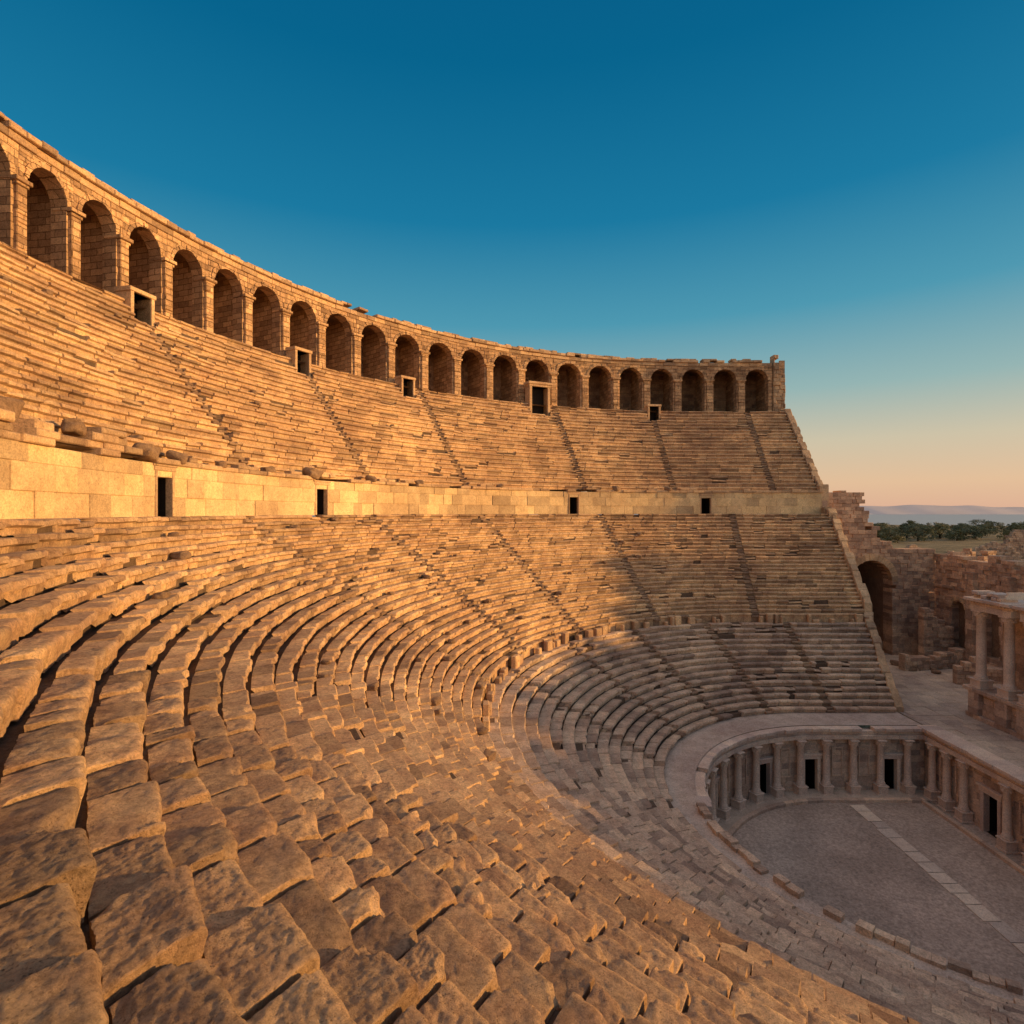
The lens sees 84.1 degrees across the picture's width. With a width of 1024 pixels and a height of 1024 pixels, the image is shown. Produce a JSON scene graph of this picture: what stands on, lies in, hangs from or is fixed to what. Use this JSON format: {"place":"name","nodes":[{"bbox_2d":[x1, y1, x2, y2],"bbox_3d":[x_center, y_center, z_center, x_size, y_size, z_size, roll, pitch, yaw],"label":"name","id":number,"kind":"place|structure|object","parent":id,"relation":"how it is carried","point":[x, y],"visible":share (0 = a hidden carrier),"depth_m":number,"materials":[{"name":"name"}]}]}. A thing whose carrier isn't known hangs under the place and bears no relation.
{"place":"outdoors","nodes":[
{"label":"outdoors","id":0,"kind":"place"},
{"bbox_2d":[0,0,1023,506],"label":"sky","id":1,"kind":"structure","parent":0,"point":[833,189],"materials":[{"name":"blue"}]},
{"bbox_2d":[78,514,1023,525],"bbox_3d":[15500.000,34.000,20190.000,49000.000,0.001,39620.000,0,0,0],"label":"sea","id":2,"kind":"structure","parent":0,"point":[923,519],"depth_m":2971.32,"materials":[{"name":"blue liquid"}]},
{"bbox_2d":[306,524,1023,838],"bbox_3d":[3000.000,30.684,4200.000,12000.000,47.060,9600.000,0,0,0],"label":"ground","id":3,"kind":"structure","parent":0,"point":[942,545],"depth_m":143.64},
{"bbox_2d":[780,409,903,726],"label":"end wall","id":4,"kind":"structure","parent":3,"relation":"on","point":[861,590],"depth_m":55.74,"materials":[{"name":"stone"}]},
{"bbox_2d":[877,530,890,540],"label":"tree","id":5,"kind":"object","parent":3,"relation":"on","point":[882,537],"visible":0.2,"depth_m":148.56,"materials":[{"name":"green plant"}]},
{"bbox_2d":[873,522,894,534],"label":"tree","id":6,"kind":"object","parent":3,"relation":"on","point":[881,525],"visible":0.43,"depth_m":188.63,"materials":[{"name":"green plant"}]},
{"bbox_2d":[879,526,902,539],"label":"tree","id":7,"kind":"object","parent":3,"relation":"on","point":[888,531],"visible":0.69,"depth_m":163.88,"materials":[{"name":"green plant"}]},
{"bbox_2d":[890,536,906,542],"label":"tree","id":8,"kind":"object","parent":3,"relation":"on","point":[896,538],"visible":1,"depth_m":149.78,"materials":[{"name":"green plant"}]},
{"bbox_2d":[896,523,921,537],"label":"tree","id":9,"kind":"object","parent":3,"relation":"on","point":[902,526],"visible":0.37,"depth_m":177.34,"materials":[{"name":"green plant"}]},
{"bbox_2d":[901,520,921,528],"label":"tree","id":10,"kind":"object","parent":3,"relation":"on","point":[911,521],"visible":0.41,"depth_m":259.17,"materials":[{"name":"green plant"}]},
{"bbox_2d":[905,545,920,547],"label":"ruined wall","id":11,"kind":"structure","parent":3,"relation":"on","point":[911,546],"depth_m":112.47,"materials":[{"name":"beige stone"}]},
{"bbox_2d":[901,524,934,540],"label":"tree","id":12,"kind":"object","parent":3,"relation":"on","point":[912,527],"visible":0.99,"depth_m":158.89,"materials":[{"name":"green plant"}]},
{"bbox_2d":[922,523,957,538],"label":"tree","id":13,"kind":"object","parent":3,"relation":"on","point":[940,527],"visible":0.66,"depth_m":174.31,"materials":[{"name":"green plant"}]},
{"bbox_2d":[943,528,968,540],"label":"tree","id":14,"kind":"object","parent":3,"relation":"on","point":[960,535],"visible":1,"depth_m":164.37,"materials":[{"name":"green plant"}]},
{"bbox_2d":[951,523,978,534],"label":"tree","id":15,"kind":"object","parent":3,"relation":"on","point":[963,526],"visible":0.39,"depth_m":190.20,"materials":[{"name":"green plant"}]},
{"bbox_2d":[962,525,992,539],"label":"tree","id":16,"kind":"object","parent":3,"relation":"on","point":[976,533],"visible":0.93,"depth_m":170.44,"materials":[{"name":"green plant"}]},
{"bbox_2d":[962,548,996,560],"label":"ruined wall","id":17,"kind":"structure","parent":3,"relation":"on","point":[984,553],"depth_m":70.27,"materials":[{"name":"beige stone"}]},
{"bbox_2d":[969,519,992,528],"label":"tree","id":18,"kind":"object","parent":3,"relation":"on","point":[981,521],"visible":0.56,"depth_m":239.95,"materials":[{"name":"green plant"}]},
{"bbox_2d":[979,524,996,535],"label":"tree","id":19,"kind":"object","parent":3,"relation":"on","point":[981,525],"visible":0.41,"depth_m":189.57,"materials":[{"name":"green plant"}]},
{"bbox_2d":[980,520,998,528],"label":"tree","id":20,"kind":"object","parent":3,"relation":"on","point":[992,522],"visible":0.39,"depth_m":258.29,"materials":[{"name":"green plant"}]},
{"bbox_2d":[973,530,1023,558],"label":"ruined wall","id":21,"kind":"structure","parent":3,"relation":"on","point":[1014,539],"depth_m":106.66,"materials":[{"name":"beige stone"}]},
{"bbox_2d":[996,530,1009,539],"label":"tree","id":22,"kind":"object","parent":3,"relation":"on","point":[1007,532],"visible":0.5,"depth_m":165.29,"materials":[{"name":"green plant"}]},
{"bbox_2d":[989,546,1023,560],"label":"ruined wall","id":23,"kind":"structure","parent":3,"relation":"on","point":[1009,551],"depth_m":99.06,"materials":[{"name":"beige stone"}]},
{"bbox_2d":[999,522,1023,532],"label":"tree","id":24,"kind":"object","parent":3,"relation":"on","point":[1019,527],"visible":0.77,"depth_m":180.00,"materials":[{"name":"green plant"}]},
{"bbox_2d":[719,789,928,830],"bbox_3d":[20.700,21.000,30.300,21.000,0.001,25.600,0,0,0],"label":"plinth","id":25,"kind":"structure","parent":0,"point":[736,815],"depth_m":41.78,"materials":[{"name":"stone"}]},
{"bbox_2d":[733,784,1023,990],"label":"orchestra floor","id":26,"kind":"structure","parent":0,"point":[850,862],"depth_m":33.24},
{"bbox_2d":[695,726,1022,995],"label":"podium wall","id":27,"kind":"structure","parent":26,"relation":"on","point":[737,772],"depth_m":42.15,"materials":[{"name":"stone"}]},
{"bbox_2d":[715,774,719,815],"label":"doorway","id":28,"kind":"structure","parent":27,"relation":"in","point":[717,777],"depth_m":39.02,"materials":[{"name":"stone"}]},
{"bbox_2d":[759,755,773,793],"bbox_3d":[18.520,19.634,42.985,2.238,2.932,2.817,0,0,0],"label":"doorway","id":29,"kind":"structure","parent":27,"relation":"in","point":[766,763],"depth_m":42.35,"materials":[{"name":"stone"}]},
{"bbox_2d":[804,753,822,790],"bbox_3d":[22.535,19.634,43.844,1.902,2.932,2.513,0,0,0],"label":"doorway","id":30,"kind":"structure","parent":27,"relation":"in","point":[812,761],"depth_m":43.10,"materials":[{"name":"stone"}]},
{"bbox_2d":[664,712,1023,1002],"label":"walkway","id":31,"kind":"structure","parent":27,"relation":"on","point":[687,753],"depth_m":35.10,"materials":[{"name":"beige stone"}]},
{"bbox_2d":[487,622,1023,1023],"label":"seating tier","id":32,"kind":"object","parent":31,"relation":"on","point":[612,798],"visible":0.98,"depth_m":32.53,"materials":[{"name":"stone"}]},
{"bbox_2d":[481,622,846,733],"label":"walkway","id":33,"kind":"structure","parent":32,"relation":"on","point":[509,668],"depth_m":39.62,"materials":[{"name":"brown stone"}]},
{"bbox_2d":[0,514,920,1023],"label":"seating tier","id":34,"kind":"object","parent":33,"relation":"on","point":[220,802],"visible":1,"depth_m":9.25,"materials":[{"name":"stone"}]},
{"bbox_2d":[152,591,170,598],"bbox_3d":[-9.445,2.250,15.272,0.336,0.221,0.437,-9,-9,2],"label":"loose stone","id":35,"kind":"object","parent":34,"relation":"on","point":[161,595],"visible":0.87,"depth_m":15.14,"materials":[{"name":"beige stone"}]},
{"bbox_2d":[167,532,178,536],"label":"loose stone","id":36,"kind":"object","parent":34,"relation":"on","point":[173,534],"visible":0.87,"depth_m":21.07,"materials":[{"name":"beige stone"}]},
{"bbox_2d":[169,551,191,559],"bbox_3d":[-11.448,1.512,19.665,0.618,0.336,0.475,-10,3,20],"label":"loose stone","id":37,"kind":"object","parent":34,"relation":"on","point":[181,555],"visible":0.93,"depth_m":19.51,"materials":[{"name":"beige stone"}]},
{"bbox_2d":[27,514,442,519],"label":"walkway","id":38,"kind":"structure","parent":34,"relation":"on","point":[77,518],"depth_m":18.35,"materials":[{"name":"stone"}]},
{"bbox_2d":[0,408,822,518],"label":"retaining wall","id":39,"kind":"structure","parent":38,"relation":"on","point":[41,477],"depth_m":29.93,"materials":[{"name":"stone"}]},
{"bbox_2d":[0,396,24,422],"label":"loose stone","id":40,"kind":"object","parent":39,"relation":"on","point":[15,405],"visible":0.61,"depth_m":17.78,"materials":[{"name":"beige stone"}]},
{"bbox_2d":[61,418,86,435],"bbox_3d":[-15.615,-3.009,20.240,0.743,0.605,0.936,-2,-4,-35],"label":"loose stone","id":41,"kind":"object","parent":39,"relation":"on","point":[74,426],"visible":1,"depth_m":19.97,"materials":[{"name":"beige stone"}]},
{"bbox_2d":[132,443,160,461],"bbox_3d":[-15.413,-2.513,23.871,0.896,0.738,1.141,0,-8,-13],"label":"loose stone","id":42,"kind":"object","parent":39,"relation":"on","point":[151,452],"visible":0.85,"depth_m":23.60,"materials":[{"name":"beige stone"}]},
{"bbox_2d":[153,463,177,516],"bbox_3d":[-16.337,-0.944,25.009,2.319,2.288,1.662,0,0,0],"label":"doorway","id":43,"kind":"structure","parent":39,"relation":"in","point":[164,487],"depth_m":25.53,"materials":[{"name":"stone"}]},
{"bbox_2d":[166,450,187,463],"bbox_3d":[-15.343,-2.518,26.022,0.948,0.584,0.736,6,10,-10],"label":"loose stone","id":44,"kind":"object","parent":39,"relation":"on","point":[176,455],"visible":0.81,"depth_m":25.77,"materials":[{"name":"beige stone"}]},
{"bbox_2d":[215,461,226,467],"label":"loose stone","id":45,"kind":"object","parent":39,"relation":"on","point":[223,464],"visible":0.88,"depth_m":29.17,"materials":[{"name":"beige stone"}]},
{"bbox_2d":[260,466,276,471],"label":"loose stone","id":46,"kind":"object","parent":39,"relation":"on","point":[270,469],"visible":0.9,"depth_m":33.06,"materials":[{"name":"beige stone"}]},
{"bbox_2d":[302,467,323,479],"bbox_3d":[-13.097,-2.527,37.148,0.956,0.746,1.217,12,-4,23],"label":"loose stone","id":47,"kind":"object","parent":39,"relation":"on","point":[313,473],"visible":0.88,"depth_m":36.78,"materials":[{"name":"beige stone"}]},
{"bbox_2d":[314,480,330,514],"bbox_3d":[-13.622,-0.944,38.178,2.623,2.288,2.109,0,0,0],"label":"doorway","id":48,"kind":"structure","parent":39,"relation":"in","point":[321,496],"depth_m":38.46,"materials":[{"name":"stone"}]},
{"bbox_2d":[54,443,593,490],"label":"walkway","id":49,"kind":"structure","parent":39,"relation":"on","point":[61,446],"depth_m":20.63,"materials":[{"name":"stone"}]},
{"bbox_2d":[0,241,816,491],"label":"seating tier","id":50,"kind":"object","parent":49,"relation":"on","point":[71,348],"visible":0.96,"depth_m":43.72,"materials":[{"name":"stone"}]},
{"bbox_2d":[0,276,13,283],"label":"loose stone","id":51,"kind":"object","parent":50,"relation":"on","point":[5,278],"visible":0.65,"depth_m":24.81,"materials":[{"name":"beige stone"}]},
{"bbox_2d":[41,289,53,295],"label":"loose stone","id":52,"kind":"object","parent":50,"relation":"on","point":[49,292],"visible":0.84,"depth_m":27.30,"materials":[{"name":"beige stone"}]},
{"bbox_2d":[114,313,121,318],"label":"loose stone","id":53,"kind":"object","parent":50,"relation":"on","point":[117,315],"visible":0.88,"depth_m":31.91,"materials":[{"name":"beige stone"}]},
{"bbox_2d":[114,285,155,325],"bbox_3d":[-23.144,-12.440,34.971,1.184,2.240,1.919,0,0,13],"label":"portal","id":54,"kind":"object","parent":50,"relation":"on","point":[131,295],"visible":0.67,"depth_m":35.38,"materials":[{"name":"stone"}]},
{"bbox_2d":[129,435,143,439],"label":"loose stone","id":55,"kind":"object","parent":50,"relation":"on","point":[137,437],"visible":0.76,"depth_m":25.05,"materials":[{"name":"beige stone"}]},
{"bbox_2d":[285,346,311,376],"bbox_3d":[-18.003,-12.540,48.056,1.184,2.440,1.878,0,0,30],"label":"portal","id":56,"kind":"object","parent":50,"relation":"on","point":[295,353],"visible":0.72,"depth_m":48.35,"materials":[{"name":"stone"}]},
{"bbox_2d":[1,242,666,411],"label":"walkway","id":57,"kind":"structure","parent":50,"relation":"on","point":[136,306],"depth_m":35.38,"materials":[{"name":"stone"}]},
{"bbox_2d":[0,111,785,411],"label":"arcade gallery","id":58,"kind":"object","parent":57,"relation":"on","point":[60,212],"visible":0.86,"depth_m":48.92,"materials":[{"name":"stone"}]},
{"bbox_2d":[394,375,415,397],"bbox_3d":[-10.819,-12.490,57.624,1.184,2.340,1.878,0,0,44],"label":"portal","id":59,"kind":"object","parent":50,"relation":"on","point":[401,380],"visible":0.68,"depth_m":57.79,"materials":[{"name":"stone"}]},
{"bbox_2d":[524,381,551,415],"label":"portal","id":60,"kind":"object","parent":50,"relation":"on","point":[537,393],"visible":0.79,"depth_m":67.72,"materials":[{"name":"stone"}]},
{"bbox_2d":[644,404,660,420],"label":"portal","id":61,"kind":"object","parent":50,"relation":"on","point":[654,416],"visible":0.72,"depth_m":71.70,"materials":[{"name":"stone"}]},
{"bbox_2d":[365,475,376,481],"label":"loose stone","id":62,"kind":"object","parent":39,"relation":"on","point":[371,478],"visible":0.95,"depth_m":42.40,"materials":[{"name":"beige stone"}]},
{"bbox_2d":[415,480,424,483],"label":"loose stone","id":63,"kind":"object","parent":39,"relation":"on","point":[419,482],"visible":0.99,"depth_m":46.92,"materials":[{"name":"beige stone"}]},
{"bbox_2d":[567,492,580,513],"bbox_3d":[6.047,-0.944,59.408,2.226,2.288,2.649,0,0,0],"label":"doorway","id":64,"kind":"structure","parent":39,"relation":"in","point":[573,502],"depth_m":58.89,"materials":[{"name":"stone"}]},
{"bbox_2d":[612,486,620,491],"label":"loose stone","id":65,"kind":"object","parent":39,"relation":"on","point":[616,488],"visible":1,"depth_m":60.20,"materials":[{"name":"beige stone"}]},
{"bbox_2d":[699,493,713,513],"bbox_3d":[21.254,-0.944,63.308,1.668,2.288,2.344,0,0,0],"label":"doorway","id":66,"kind":"structure","parent":39,"relation":"in","point":[705,503],"depth_m":62.93,"materials":[{"name":"stone"}]},
{"bbox_2d":[303,580,311,584],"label":"loose stone","id":67,"kind":"object","parent":34,"relation":"on","point":[307,582],"visible":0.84,"depth_m":26.39,"materials":[{"name":"beige stone"}]},
{"bbox_2d":[317,674,328,678],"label":"loose stone","id":68,"kind":"object","parent":34,"relation":"on","point":[322,676],"visible":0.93,"depth_m":17.53,"materials":[{"name":"brown stone"}]},
{"bbox_2d":[321,659,330,663],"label":"loose stone","id":69,"kind":"object","parent":34,"relation":"on","point":[325,661],"visible":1,"depth_m":19.30,"materials":[{"name":"beige stone"}]},
{"bbox_2d":[365,682,378,692],"bbox_3d":[-4.920,6.141,19.840,0.475,0.286,0.365,-11,2,6],"label":"loose stone","id":70,"kind":"object","parent":34,"relation":"on","point":[372,687],"visible":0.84,"depth_m":19.68,"materials":[{"name":"brown stone"}]},
{"bbox_2d":[415,657,422,661],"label":"loose stone","id":71,"kind":"object","parent":34,"relation":"on","point":[418,659],"visible":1,"depth_m":27.60,"materials":[{"name":"beige stone"}]},
{"bbox_2d":[423,574,430,578],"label":"loose stone","id":72,"kind":"object","parent":34,"relation":"on","point":[425,576],"visible":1,"depth_m":38.13,"materials":[{"name":"beige stone"}]},
{"bbox_2d":[431,697,440,705],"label":"loose stone","id":73,"kind":"object","parent":34,"relation":"on","point":[435,701],"visible":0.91,"depth_m":23.55,"materials":[{"name":"brown stone"}]},
{"bbox_2d":[434,709,440,714],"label":"loose stone","id":74,"kind":"object","parent":34,"relation":"on","point":[437,711],"visible":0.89,"depth_m":22.45,"materials":[{"name":"brown stone"}]},
{"bbox_2d":[442,656,452,660],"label":"loose stone","id":75,"kind":"object","parent":34,"relation":"on","point":[447,658],"visible":0.98,"depth_m":30.43,"materials":[{"name":"beige stone"}]},
{"bbox_2d":[448,639,455,643],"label":"loose stone","id":76,"kind":"object","parent":34,"relation":"on","point":[453,641],"visible":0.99,"depth_m":32.98,"materials":[{"name":"beige stone"}]},
{"bbox_2d":[464,619,472,623],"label":"loose stone","id":77,"kind":"object","parent":34,"relation":"on","point":[469,621],"visible":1,"depth_m":37.01,"materials":[{"name":"beige stone"}]},
{"bbox_2d":[475,684,483,688],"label":"loose stone","id":78,"kind":"object","parent":34,"relation":"on","point":[479,686],"visible":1,"depth_m":30.20,"materials":[{"name":"brown stone"}]},
{"bbox_2d":[476,727,488,734],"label":"loose stone","id":79,"kind":"object","parent":34,"relation":"on","point":[482,730],"visible":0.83,"depth_m":24.01,"materials":[{"name":"brown stone"}]},
{"bbox_2d":[483,748,495,761],"bbox_3d":[-0.870,8.970,20.810,0.476,0.365,0.599,5,7,30],"label":"loose stone","id":80,"kind":"object","parent":34,"relation":"on","point":[490,755],"visible":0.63,"depth_m":20.73,"materials":[{"name":"beige stone"}]},
{"bbox_2d":[482,613,868,731],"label":"parapet","id":81,"kind":"structure","parent":33,"relation":"on","point":[517,659],"depth_m":45.11,"materials":[{"name":"stone"}]},
{"bbox_2d":[884,752,903,790],"bbox_3d":[28.550,19.634,43.880,1.872,2.932,2.440,0,0,0],"label":"doorway","id":82,"kind":"structure","parent":27,"relation":"in","point":[892,759],"depth_m":43.10,"materials":[{"name":"stone"}]},
{"bbox_2d":[728,798,1023,875],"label":"orchestra kerb","id":83,"kind":"structure","parent":26,"relation":"on","point":[737,825],"depth_m":40.00,"materials":[{"name":"beige stone"}]},
{"bbox_2d":[917,725,1023,865],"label":"stage wall","id":84,"kind":"structure","parent":26,"relation":"on","point":[968,782],"depth_m":38.16,"materials":[{"name":"stone"}]},
{"bbox_2d":[975,781,1002,837],"bbox_3d":[32.230,19.566,37.000,2.440,3.068,2.048,0,0,0],"label":"doorway","id":85,"kind":"structure","parent":84,"relation":"in","point":[990,800],"depth_m":37.53,"materials":[{"name":"stone"}]},
{"bbox_2d":[850,805,1023,953],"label":"slab path","id":86,"kind":"structure","parent":0,"point":[1003,929],"depth_m":32.54,"materials":[{"name":"beige stone"}]},
{"bbox_2d":[859,505,1023,513],"bbox_3d":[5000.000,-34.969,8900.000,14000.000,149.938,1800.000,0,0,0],"label":"hills","id":87,"kind":"structure","parent":0,"point":[929,509],"depth_m":8324.49,"materials":[{"name":"grey"}]},
{"bbox_2d":[884,653,1023,768],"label":"court pavement","id":88,"kind":"structure","parent":0,"point":[928,697],"depth_m":46.32,"materials":[{"name":"stone"}]},
{"bbox_2d":[829,490,934,654],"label":"ruined wall","id":89,"kind":"structure","parent":88,"relation":"on","point":[899,582],"depth_m":64.03,"materials":[{"name":"stone"}]},
{"bbox_2d":[890,660,898,665],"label":"loose stone","id":90,"kind":"object","parent":88,"relation":"on","point":[894,662],"visible":0.81,"depth_m":59.66,"materials":[{"name":"brown stone"}]},
{"bbox_2d":[908,666,916,670],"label":"loose stone","id":91,"kind":"object","parent":88,"relation":"on","point":[912,668],"visible":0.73,"depth_m":57.47,"materials":[{"name":"brown stone"}]},
{"bbox_2d":[899,647,962,670],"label":"ruined wall","id":92,"kind":"structure","parent":88,"relation":"on","point":[949,658],"depth_m":58.08,"materials":[{"name":"beige stone"}]},
{"bbox_2d":[918,607,953,656],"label":"ruined wall","id":93,"kind":"structure","parent":88,"relation":"on","point":[935,634],"depth_m":61.04,"materials":[{"name":"beige stone"}]},
{"bbox_2d":[931,670,941,673],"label":"loose stone","id":94,"kind":"object","parent":88,"relation":"on","point":[936,671],"visible":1,"depth_m":56.55,"materials":[{"name":"brown stone"}]},
{"bbox_2d":[953,656,1002,684],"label":"ruined wall","id":95,"kind":"structure","parent":88,"relation":"on","point":[963,671],"depth_m":52.74,"materials":[{"name":"brown stone"}]},
{"bbox_2d":[934,552,1023,666],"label":"ruined wall","id":96,"kind":"structure","parent":88,"relation":"on","point":[959,576],"depth_m":58.47,"materials":[{"name":"stone"}]},
{"bbox_2d":[963,590,1023,740],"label":"stage building","id":97,"kind":"structure","parent":0,"point":[998,706],"depth_m":42.79,"materials":[{"name":"stone"}]}
]}

